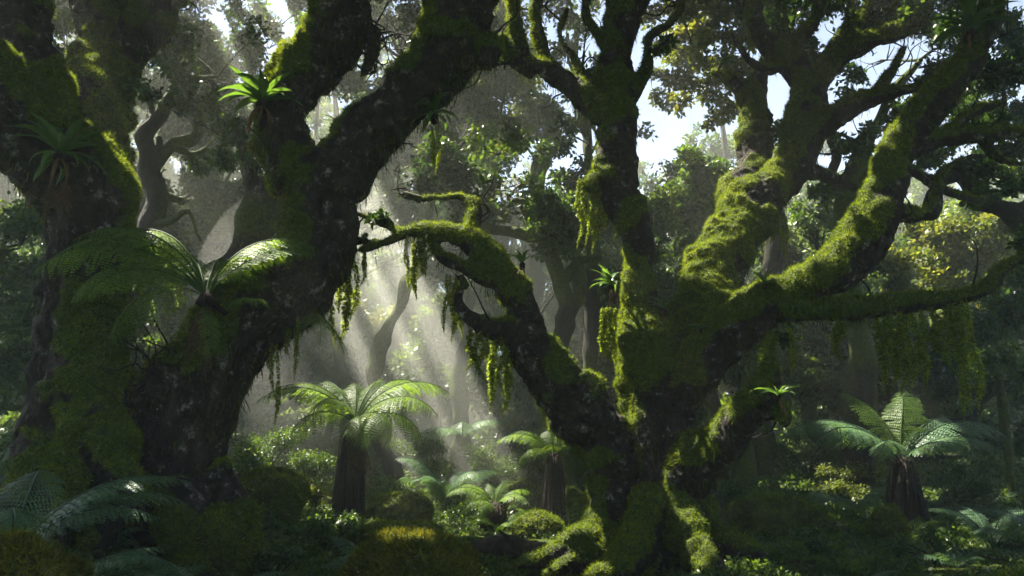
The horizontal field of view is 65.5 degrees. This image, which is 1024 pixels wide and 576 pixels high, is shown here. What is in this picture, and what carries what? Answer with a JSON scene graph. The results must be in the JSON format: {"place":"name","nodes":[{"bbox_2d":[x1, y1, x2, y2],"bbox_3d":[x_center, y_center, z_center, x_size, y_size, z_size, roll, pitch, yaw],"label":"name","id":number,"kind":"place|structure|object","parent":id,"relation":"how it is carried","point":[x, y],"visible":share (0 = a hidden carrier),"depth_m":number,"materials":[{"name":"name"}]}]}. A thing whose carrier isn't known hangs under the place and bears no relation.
{"place":"outdoors","nodes":[
{"label":"outdoors","id":0,"kind":"place"},
{"bbox_2d":[0,403,1023,575],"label":"ground","id":1,"kind":"structure","parent":0,"point":[472,419],"depth_m":11.50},
{"bbox_2d":[0,8,75,475],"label":"leafy tree","id":2,"kind":"object","parent":1,"relation":"on","point":[16,315],"visible":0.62,"depth_m":13.09,"materials":[{"name":"green plant"}]},
{"bbox_2d":[0,525,99,575],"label":"mossy boulder","id":3,"kind":"object","parent":1,"relation":"on","point":[27,553],"visible":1,"depth_m":4.13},
{"bbox_2d":[0,470,189,539],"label":"ground fern","id":4,"kind":"object","parent":1,"relation":"on","point":[54,524],"visible":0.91,"depth_m":5.30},
{"bbox_2d":[0,0,202,553],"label":"mossy tree","id":5,"kind":"object","parent":1,"relation":"on","point":[76,431],"visible":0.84,"depth_m":7.27,"materials":[{"name":"green plant"}]},
{"bbox_2d":[9,111,106,188],"bbox_3d":[-4.082,-1.188,7.042,0.814,0.758,0.869,0,-10,0],"label":"nest fern","id":6,"kind":"object","parent":5,"relation":"attached to","point":[59,141],"visible":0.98,"depth_m":7.00,"materials":[{"name":"green plant"}]},
{"bbox_2d":[20,176,73,230],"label":"moss","id":7,"kind":"object","parent":6,"relation":"hanging from","point":[50,197],"visible":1,"depth_m":6.86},
{"bbox_2d":[109,75,152,99],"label":"nest fern","id":8,"kind":"object","parent":5,"relation":"attached to","point":[125,81],"visible":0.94,"depth_m":8.96,"materials":[{"name":"green plant"}]},
{"bbox_2d":[16,36,187,392],"bbox_3d":[-11.261,-4.713,21.701,6.259,19.266,9.890,7,-12,-35],"label":"tall tree","id":9,"kind":"object","parent":1,"relation":"on","point":[154,328],"visible":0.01,"depth_m":21.87,"materials":[{"name":"green plant"}]},
{"bbox_2d":[89,547,168,575],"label":"ground fern","id":10,"kind":"object","parent":1,"relation":"on","point":[119,556],"visible":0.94,"depth_m":4.80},
{"bbox_2d":[69,0,276,410],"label":"gnarled tree","id":11,"kind":"object","parent":1,"relation":"on","point":[153,158],"visible":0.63,"depth_m":14.39,"materials":[{"name":"green plant"}]},
{"bbox_2d":[55,0,314,285],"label":"mossy tree","id":12,"kind":"object","parent":1,"relation":"on","point":[257,214],"visible":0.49,"depth_m":10.63,"materials":[{"name":"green plant"}]},
{"bbox_2d":[134,60,241,342],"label":"mossy tree","id":13,"kind":"object","parent":1,"relation":"on","point":[205,193],"visible":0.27,"depth_m":19.65,"materials":[{"name":"green plant"}]},
{"bbox_2d":[136,3,263,234],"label":"leafy tree","id":14,"kind":"object","parent":1,"relation":"on","point":[228,148],"visible":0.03,"depth_m":25.03,"materials":[{"name":"green plant"}]},
{"bbox_2d":[134,0,278,344],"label":"tall tree","id":15,"kind":"object","parent":1,"relation":"on","point":[158,82],"visible":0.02,"depth_m":26.39,"materials":[{"name":"green plant"}]},
{"bbox_2d":[139,556,288,575],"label":"ground fern","id":16,"kind":"object","parent":1,"relation":"on","point":[172,566],"visible":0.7,"depth_m":5.24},
{"bbox_2d":[178,499,263,575],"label":"mossy boulder","id":17,"kind":"object","parent":1,"relation":"on","point":[224,535],"visible":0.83,"depth_m":6.92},
{"bbox_2d":[154,0,288,452],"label":"tall tree","id":18,"kind":"object","parent":1,"relation":"on","point":[213,56],"visible":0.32,"depth_m":21.18,"materials":[{"name":"green plant"}]},
{"bbox_2d":[228,444,273,479],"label":"shrub","id":19,"kind":"object","parent":1,"relation":"on","point":[244,459],"visible":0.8,"depth_m":12.22,"materials":[{"name":"green plant"}]},
{"bbox_2d":[133,0,402,449],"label":"mossy tree","id":20,"kind":"object","parent":1,"relation":"on","point":[308,377],"visible":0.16,"depth_m":21.18,"materials":[{"name":"green plant"}]},
{"bbox_2d":[227,425,317,468],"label":"shrub","id":21,"kind":"object","parent":1,"relation":"on","point":[278,441],"visible":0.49,"depth_m":14.07,"materials":[{"name":"green plant"}]},
{"bbox_2d":[238,464,313,526],"bbox_3d":[-3.186,2.799,10.469,1.122,0.993,1.219,-8,-12,38],"label":"mossy boulder","id":22,"kind":"object","parent":1,"relation":"on","point":[286,492],"visible":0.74,"depth_m":10.16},
{"bbox_2d":[248,538,311,575],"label":"shrub","id":23,"kind":"object","parent":1,"relation":"on","point":[262,564],"visible":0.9,"depth_m":7.26,"materials":[{"name":"green plant"}]},
{"bbox_2d":[241,410,322,462],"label":"shrub","id":24,"kind":"object","parent":1,"relation":"on","point":[265,423],"visible":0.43,"depth_m":17.46,"materials":[{"name":"green plant"}]},
{"bbox_2d":[222,0,377,423],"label":"tall tree","id":25,"kind":"object","parent":1,"relation":"on","point":[352,80],"visible":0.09,"depth_m":26.42,"materials":[{"name":"green plant"}]},
{"bbox_2d":[74,0,540,575],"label":"mossy tree","id":26,"kind":"object","parent":1,"relation":"on","point":[186,410],"visible":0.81,"depth_m":7.91,"materials":[{"name":"green plant"}]},
{"bbox_2d":[32,227,319,381],"bbox_3d":[-3.039,0.154,7.246,2.360,1.470,1.467,7,-12,-36],"label":"perched fern","id":27,"kind":"object","parent":26,"relation":"attached to","point":[207,303],"visible":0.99,"depth_m":7.00,"materials":[{"name":"plant"}]},
{"bbox_2d":[217,65,306,134],"bbox_3d":[-2.571,-1.902,8.097,0.848,0.880,0.981,0,-10,0],"label":"nest fern","id":28,"kind":"object","parent":26,"relation":"attached to","point":[259,90],"visible":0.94,"depth_m":8.05,"materials":[{"name":"green plant"}]},
{"bbox_2d":[267,343,280,429],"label":"hanging moss","id":29,"kind":"object","parent":26,"relation":"hanging from","point":[277,392],"visible":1,"depth_m":7.89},
{"bbox_2d":[284,317,300,379],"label":"hanging moss","id":30,"kind":"object","parent":26,"relation":"hanging from","point":[296,344],"visible":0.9,"depth_m":7.90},
{"bbox_2d":[297,310,347,355],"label":"hanging fern","id":31,"kind":"object","parent":26,"relation":"hanging from","point":[331,327],"visible":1,"depth_m":7.68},
{"bbox_2d":[410,92,458,136],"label":"nest fern","id":32,"kind":"object","parent":26,"relation":"hanging from","point":[433,116],"visible":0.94,"depth_m":8.12,"materials":[{"name":"green plant"}]},
{"bbox_2d":[285,448,336,496],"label":"shrub","id":33,"kind":"object","parent":1,"relation":"on","point":[313,470],"visible":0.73,"depth_m":13.94,"materials":[{"name":"green plant"}]},
{"bbox_2d":[307,484,329,507],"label":"shrub","id":34,"kind":"object","parent":1,"relation":"on","point":[315,497],"visible":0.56,"depth_m":12.22,"materials":[{"name":"green plant"}]},
{"bbox_2d":[291,509,365,553],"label":"shrub","id":35,"kind":"object","parent":1,"relation":"on","point":[316,530],"visible":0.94,"depth_m":8.94,"materials":[{"name":"green plant"}]},
{"bbox_2d":[318,535,358,568],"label":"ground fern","id":36,"kind":"object","parent":1,"relation":"on","point":[346,547],"visible":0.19,"depth_m":7.90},
{"bbox_2d":[286,423,406,465],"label":"shrub","id":37,"kind":"object","parent":1,"relation":"on","point":[319,441],"visible":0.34,"depth_m":17.75,"materials":[{"name":"green plant"}]},
{"bbox_2d":[274,0,426,438],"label":"tall tree","id":38,"kind":"object","parent":1,"relation":"on","point":[355,363],"visible":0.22,"depth_m":22.68,"materials":[{"name":"green plant"}]},
{"bbox_2d":[256,379,449,516],"bbox_3d":[-2.440,2.507,12.067,2.972,2.361,2.199,0,-10,0],"label":"tree fern","id":39,"kind":"object","parent":1,"relation":"on","point":[349,487],"visible":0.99,"depth_m":11.98,"materials":[{"name":"plant"}]},
{"bbox_2d":[309,288,420,412],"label":"leafy tree","id":40,"kind":"object","parent":1,"relation":"on","point":[367,330],"visible":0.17,"depth_m":28.71,"materials":[{"name":"green plant"}]},
{"bbox_2d":[317,93,442,451],"bbox_3d":[-5.385,-5.018,21.444,9.420,19.367,6.158,6,-11,-30],"label":"leafy tree","id":41,"kind":"object","parent":1,"relation":"on","point":[339,371],"visible":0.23,"depth_m":20.77,"materials":[{"name":"green plant"}]},
{"bbox_2d":[366,473,415,503],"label":"shrub","id":42,"kind":"object","parent":1,"relation":"on","point":[388,481],"visible":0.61,"depth_m":13.29,"materials":[{"name":"green plant"}]},
{"bbox_2d":[324,0,461,487],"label":"leafy tree","id":43,"kind":"object","parent":1,"relation":"on","point":[374,371],"visible":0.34,"depth_m":15.76,"materials":[{"name":"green plant"}]},
{"bbox_2d":[338,517,448,555],"bbox_3d":[-1.360,2.905,9.041,1.366,0.597,1.050,0,-10,0],"label":"mossy boulder","id":44,"kind":"object","parent":1,"relation":"on","point":[372,526],"visible":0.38,"depth_m":8.93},
{"bbox_2d":[363,489,436,521],"bbox_3d":[-1.706,3.327,11.856,0.987,0.692,0.962,7,-12,-37],"label":"mossy boulder","id":45,"kind":"object","parent":1,"relation":"on","point":[402,505],"visible":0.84,"depth_m":11.62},
{"bbox_2d":[337,524,488,575],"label":"mossy boulder","id":46,"kind":"object","parent":1,"relation":"on","point":[408,551],"visible":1,"depth_m":5.53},
{"bbox_2d":[370,430,476,489],"bbox_3d":[-1.771,3.643,16.755,2.258,1.332,1.700,0,-10,0],"label":"shrub","id":47,"kind":"object","parent":1,"relation":"on","point":[434,447],"visible":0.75,"depth_m":16.45,"materials":[{"name":"green plant"}]},
{"bbox_2d":[367,0,485,449],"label":"tall tree","id":48,"kind":"object","parent":1,"relation":"on","point":[414,304],"visible":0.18,"depth_m":27.29,"materials":[{"name":"grey plant"}]},
{"bbox_2d":[374,73,505,481],"bbox_3d":[-1.731,-3.795,19.709,4.142,17.268,7.775,5,-11,-29],"label":"leafy tree","id":49,"kind":"object","parent":1,"relation":"on","point":[458,387],"visible":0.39,"depth_m":18.99,"materials":[{"name":"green plant"}]},
{"bbox_2d":[395,457,499,504],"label":"ground fern","id":50,"kind":"object","parent":1,"relation":"on","point":[437,488],"visible":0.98,"depth_m":13.18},
{"bbox_2d":[372,0,528,448],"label":"tall tree","id":51,"kind":"object","parent":1,"relation":"on","point":[501,9],"visible":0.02,"depth_m":27.63,"materials":[{"name":"green plant"}]},
{"bbox_2d":[388,260,513,442],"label":"leafy tree","id":52,"kind":"object","parent":1,"relation":"on","point":[429,322],"visible":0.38,"depth_m":24.93,"materials":[{"name":"green plant"}]},
{"bbox_2d":[413,420,504,441],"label":"ground fern","id":53,"kind":"object","parent":1,"relation":"on","point":[468,428],"visible":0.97,"depth_m":17.04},
{"bbox_2d":[446,498,482,526],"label":"shrub","id":54,"kind":"object","parent":1,"relation":"on","point":[451,513],"visible":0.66,"depth_m":11.92,"materials":[{"name":"green plant"}]},
{"bbox_2d":[391,0,567,461],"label":"tall tree","id":55,"kind":"object","parent":1,"relation":"on","point":[438,376],"visible":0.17,"depth_m":23.21,"materials":[{"name":"green plant"}]},
{"bbox_2d":[447,479,533,531],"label":"tree fern","id":56,"kind":"object","parent":1,"relation":"on","point":[495,512],"visible":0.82,"depth_m":10.93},
{"bbox_2d":[390,72,609,488],"bbox_3d":[0.863,-4.181,14.521,7.203,15.988,7.262,0,-10,0],"label":"leafy tree","id":57,"kind":"object","parent":1,"relation":"on","point":[542,209],"visible":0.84,"depth_m":15.29,"materials":[{"name":"green plant"}]},
{"bbox_2d":[465,443,543,493],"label":"shrub","id":58,"kind":"object","parent":1,"relation":"on","point":[484,457],"visible":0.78,"depth_m":15.73,"materials":[{"name":"green plant"}]},
{"bbox_2d":[470,530,547,559],"bbox_3d":[-0.006,2.781,8.576,1.565,0.383,0.422,-8,-12,39],"label":"fallen log","id":59,"kind":"object","parent":1,"relation":"on","point":[514,546],"visible":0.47,"depth_m":8.59,"materials":[{"name":"wood"}]},
{"bbox_2d":[441,38,579,427],"bbox_3d":[-0.507,-1.710,26.316,6.125,14.404,3.744,0,-10,0],"label":"leafy tree","id":60,"kind":"object","parent":1,"relation":"on","point":[487,107],"visible":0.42,"depth_m":26.75,"materials":[{"name":"green plant"}]},
{"bbox_2d":[0,435,1023,575],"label":"ground cover","id":61,"kind":"object","parent":1,"relation":"on","point":[788,548],"visible":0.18,"depth_m":10.06,"materials":[{"name":"green plant"}]},
{"bbox_2d":[0,33,1023,478],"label":"distant forest","id":62,"kind":"object","parent":1,"relation":"on","point":[522,409],"visible":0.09,"depth_m":22.44,"materials":[{"name":"green plant"}]},
{"bbox_2d":[495,478,542,515],"bbox_3d":[0.157,3.472,13.094,0.916,0.725,0.933,4,-10,-22],"label":"mossy boulder","id":63,"kind":"object","parent":1,"relation":"on","point":[535,500],"visible":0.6,"depth_m":12.83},
{"bbox_2d":[509,447,545,491],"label":"shrub","id":64,"kind":"object","parent":1,"relation":"on","point":[536,476],"visible":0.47,"depth_m":15.64,"materials":[{"name":"green plant"}]},
{"bbox_2d":[495,427,573,519],"bbox_3d":[0.626,3.037,12.617,1.833,1.695,1.374,0,-10,0],"label":"tree fern","id":65,"kind":"object","parent":1,"relation":"on","point":[553,501],"visible":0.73,"depth_m":12.56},
{"bbox_2d":[509,507,565,539],"bbox_3d":[0.330,3.124,10.429,0.761,0.519,0.645,0,-10,0],"label":"mossy boulder","id":66,"kind":"object","parent":1,"relation":"on","point":[530,523],"visible":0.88,"depth_m":10.27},
{"bbox_2d":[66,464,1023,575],"bbox_3d":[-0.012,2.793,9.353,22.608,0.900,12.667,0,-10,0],"label":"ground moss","id":67,"kind":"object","parent":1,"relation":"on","point":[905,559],"visible":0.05,"depth_m":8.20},
{"bbox_2d":[491,0,657,470],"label":"leafy tree","id":68,"kind":"object","parent":1,"relation":"on","point":[590,351],"visible":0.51,"depth_m":17.48,"materials":[{"name":"green plant"}]},
{"bbox_2d":[565,486,585,518],"bbox_3d":[0.971,3.522,12.776,0.583,0.724,0.594,7,-12,-35],"label":"mossy boulder","id":69,"kind":"object","parent":1,"relation":"on","point":[573,495],"visible":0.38,"depth_m":12.65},
{"bbox_2d":[534,0,622,486],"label":"mossy tree","id":70,"kind":"object","parent":1,"relation":"on","point":[579,476],"visible":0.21,"depth_m":18.17,"materials":[{"name":"green plant"}]},
{"bbox_2d":[615,132,732,308],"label":"leafy tree","id":71,"kind":"object","parent":1,"relation":"on","point":[694,192],"visible":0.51,"depth_m":18.16,"materials":[{"name":"green plant"}]},
{"bbox_2d":[357,0,1023,575],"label":"mossy tree","id":72,"kind":"object","parent":1,"relation":"on","point":[655,462],"visible":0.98,"depth_m":8.67,"materials":[{"name":"green plant"}]},
{"bbox_2d":[322,258,360,351],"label":"hanging moss","id":73,"kind":"object","parent":72,"relation":"hanging from","point":[347,312],"visible":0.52,"depth_m":8.99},
{"bbox_2d":[403,234,431,298],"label":"hanging moss","id":74,"kind":"object","parent":72,"relation":"hanging from","point":[417,260],"visible":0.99,"depth_m":8.89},
{"bbox_2d":[441,273,462,342],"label":"hanging moss","id":75,"kind":"object","parent":72,"relation":"hanging from","point":[451,302],"visible":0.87,"depth_m":8.60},
{"bbox_2d":[463,328,491,383],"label":"hanging moss","id":76,"kind":"object","parent":72,"relation":"hanging from","point":[485,352],"visible":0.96,"depth_m":8.47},
{"bbox_2d":[485,337,507,410],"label":"hanging moss","id":77,"kind":"object","parent":72,"relation":"hanging from","point":[492,370],"visible":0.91,"depth_m":8.53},
{"bbox_2d":[500,346,514,414],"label":"hanging moss","id":78,"kind":"object","parent":72,"relation":"hanging from","point":[507,376],"visible":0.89,"depth_m":8.55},
{"bbox_2d":[574,176,607,253],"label":"hanging moss","id":79,"kind":"object","parent":72,"relation":"hanging from","point":[595,201],"visible":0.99,"depth_m":9.16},
{"bbox_2d":[589,264,619,307],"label":"nest fern","id":80,"kind":"object","parent":72,"relation":"attached to","point":[609,279],"visible":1,"depth_m":8.83,"materials":[{"name":"green plant"}]},
{"bbox_2d":[598,306,617,365],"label":"hanging moss","id":81,"kind":"object","parent":72,"relation":"hanging from","point":[608,332],"visible":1,"depth_m":8.69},
{"bbox_2d":[751,385,806,421],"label":"nest fern","id":82,"kind":"object","parent":72,"relation":"attached to","point":[777,392],"visible":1,"depth_m":7.01,"materials":[{"name":"green plant"}]},
{"bbox_2d":[770,214,789,262],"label":"hanging moss","id":83,"kind":"object","parent":72,"relation":"hanging from","point":[782,235],"visible":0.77,"depth_m":10.65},
{"bbox_2d":[783,321,798,375],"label":"hanging moss","id":84,"kind":"object","parent":72,"relation":"hanging from","point":[791,348],"visible":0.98,"depth_m":8.42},
{"bbox_2d":[829,311,847,360],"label":"hanging moss","id":85,"kind":"object","parent":72,"relation":"hanging from","point":[834,345],"visible":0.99,"depth_m":8.15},
{"bbox_2d":[870,309,932,396],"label":"hanging moss","id":86,"kind":"object","parent":72,"relation":"hanging from","point":[888,347],"visible":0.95,"depth_m":8.06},
{"bbox_2d":[928,302,963,376],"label":"hanging moss","id":87,"kind":"object","parent":72,"relation":"hanging from","point":[944,351],"visible":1,"depth_m":7.93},
{"bbox_2d":[951,298,986,422],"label":"hanging moss","id":88,"kind":"object","parent":72,"relation":"hanging from","point":[961,356],"visible":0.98,"depth_m":7.84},
{"bbox_2d":[927,0,1016,56],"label":"nest fern","id":89,"kind":"object","parent":72,"relation":"attached to","point":[969,20],"visible":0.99,"depth_m":8.44,"materials":[{"name":"green plant"}]},
{"bbox_2d":[640,0,788,479],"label":"leafy tree","id":90,"kind":"object","parent":1,"relation":"on","point":[701,37],"visible":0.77,"depth_m":16.16,"materials":[{"name":"green plant"}]},
{"bbox_2d":[701,9,788,484],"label":"mossy tree","id":91,"kind":"object","parent":1,"relation":"on","point":[713,405],"visible":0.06,"depth_m":15.23,"materials":[{"name":"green plant"}]},
{"bbox_2d":[724,489,828,538],"bbox_3d":[3.435,3.013,10.441,1.215,0.706,1.221,-9,-13,43],"label":"mossy boulder","id":92,"kind":"object","parent":1,"relation":"on","point":[780,514],"visible":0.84,"depth_m":10.16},
{"bbox_2d":[690,111,887,455],"bbox_3d":[7.482,-4.552,21.259,7.319,18.528,4.930,-5,-11,29],"label":"leafy tree","id":93,"kind":"object","parent":1,"relation":"on","point":[813,226],"visible":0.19,"depth_m":19.11,"materials":[{"name":"green plant"}]},
{"bbox_2d":[761,428,839,475],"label":"shrub","id":94,"kind":"object","parent":1,"relation":"on","point":[822,458],"visible":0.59,"depth_m":15.01,"materials":[{"name":"green plant"}]},
{"bbox_2d":[724,2,922,490],"bbox_3d":[5.391,-3.451,14.926,5.089,15.660,9.283,0,-10,0],"label":"mossy tree","id":95,"kind":"object","parent":1,"relation":"on","point":[745,473],"visible":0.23,"depth_m":14.05,"materials":[{"name":"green plant"}]},
{"bbox_2d":[803,485,885,516],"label":"ground fern","id":96,"kind":"object","parent":1,"relation":"on","point":[845,503],"visible":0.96,"depth_m":11.12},
{"bbox_2d":[813,459,888,503],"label":"shrub","id":97,"kind":"object","parent":1,"relation":"on","point":[838,489],"visible":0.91,"depth_m":12.81,"materials":[{"name":"green plant"}]},
{"bbox_2d":[735,0,1023,499],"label":"leafy tree","id":98,"kind":"object","parent":1,"relation":"on","point":[861,374],"visible":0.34,"depth_m":13.57,"materials":[{"name":"green plant"}]},
{"bbox_2d":[865,501,912,547],"bbox_3d":[4.638,3.023,9.829,0.598,0.808,0.498,0,-10,0],"label":"mossy boulder","id":99,"kind":"object","parent":1,"relation":"on","point":[886,520],"visible":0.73,"depth_m":9.71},
{"bbox_2d":[781,388,1009,535],"bbox_3d":[5.309,2.417,10.690,3.172,2.228,1.688,0,-10,0],"label":"tree fern","id":100,"kind":"object","parent":1,"relation":"on","point":[904,490],"visible":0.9,"depth_m":10.71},
{"bbox_2d":[780,188,1023,465],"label":"leafy tree","id":101,"kind":"object","parent":1,"relation":"on","point":[815,382],"visible":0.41,"depth_m":15.49,"materials":[{"name":"green plant"}]},
{"bbox_2d":[889,522,969,563],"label":"shrub","id":102,"kind":"object","parent":1,"relation":"on","point":[942,537],"visible":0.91,"depth_m":8.21,"materials":[{"name":"green plant"}]},
{"bbox_2d":[860,58,1019,464],"bbox_3d":[9.216,-4.365,18.393,8.213,17.574,9.676,4,-10,-22],"label":"leafy tree","id":103,"kind":"object","parent":1,"relation":"on","point":[948,261],"visible":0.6,"depth_m":17.80,"materials":[{"name":"green plant"}]},
{"bbox_2d":[912,543,994,567],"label":"fern","id":104,"kind":"object","parent":1,"relation":"on","point":[952,556],"visible":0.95,"depth_m":7.88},
{"bbox_2d":[919,453,1017,515],"bbox_3d":[6.912,3.021,12.204,1.354,1.016,1.253,0,-10,0],"label":"shrub","id":105,"kind":"object","parent":1,"relation":"on","point":[953,497],"visible":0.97,"depth_m":12.08,"materials":[{"name":"green plant"}]},
{"bbox_2d":[923,0,1023,237],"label":"gnarled tree","id":106,"kind":"object","parent":1,"relation":"on","point":[1010,214],"visible":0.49,"depth_m":11.27,"materials":[{"name":"green plant"}]},
{"bbox_2d":[927,505,1023,548],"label":"ground fern","id":107,"kind":"object","parent":1,"relation":"on","point":[1011,530],"visible":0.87,"depth_m":7.86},
{"bbox_2d":[968,264,1023,497],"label":"slender tree","id":108,"kind":"object","parent":1,"relation":"on","point":[1008,309],"visible":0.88,"depth_m":12.77,"materials":[{"name":"green plant"}]},
{"bbox_2d":[969,507,1023,530],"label":"ground fern","id":109,"kind":"object","parent":1,"relation":"on","point":[1014,517],"visible":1,"depth_m":7.32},
{"bbox_2d":[987,497,1023,551],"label":"shrub","id":110,"kind":"object","parent":1,"relation":"on","point":[1018,542],"visible":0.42,"depth_m":9.18,"materials":[{"name":"green plant"}]},
{"bbox_2d":[53,0,1023,346],"label":"sky","id":111,"kind":"structure","parent":0,"point":[669,129],"materials":[{"name":"white"}]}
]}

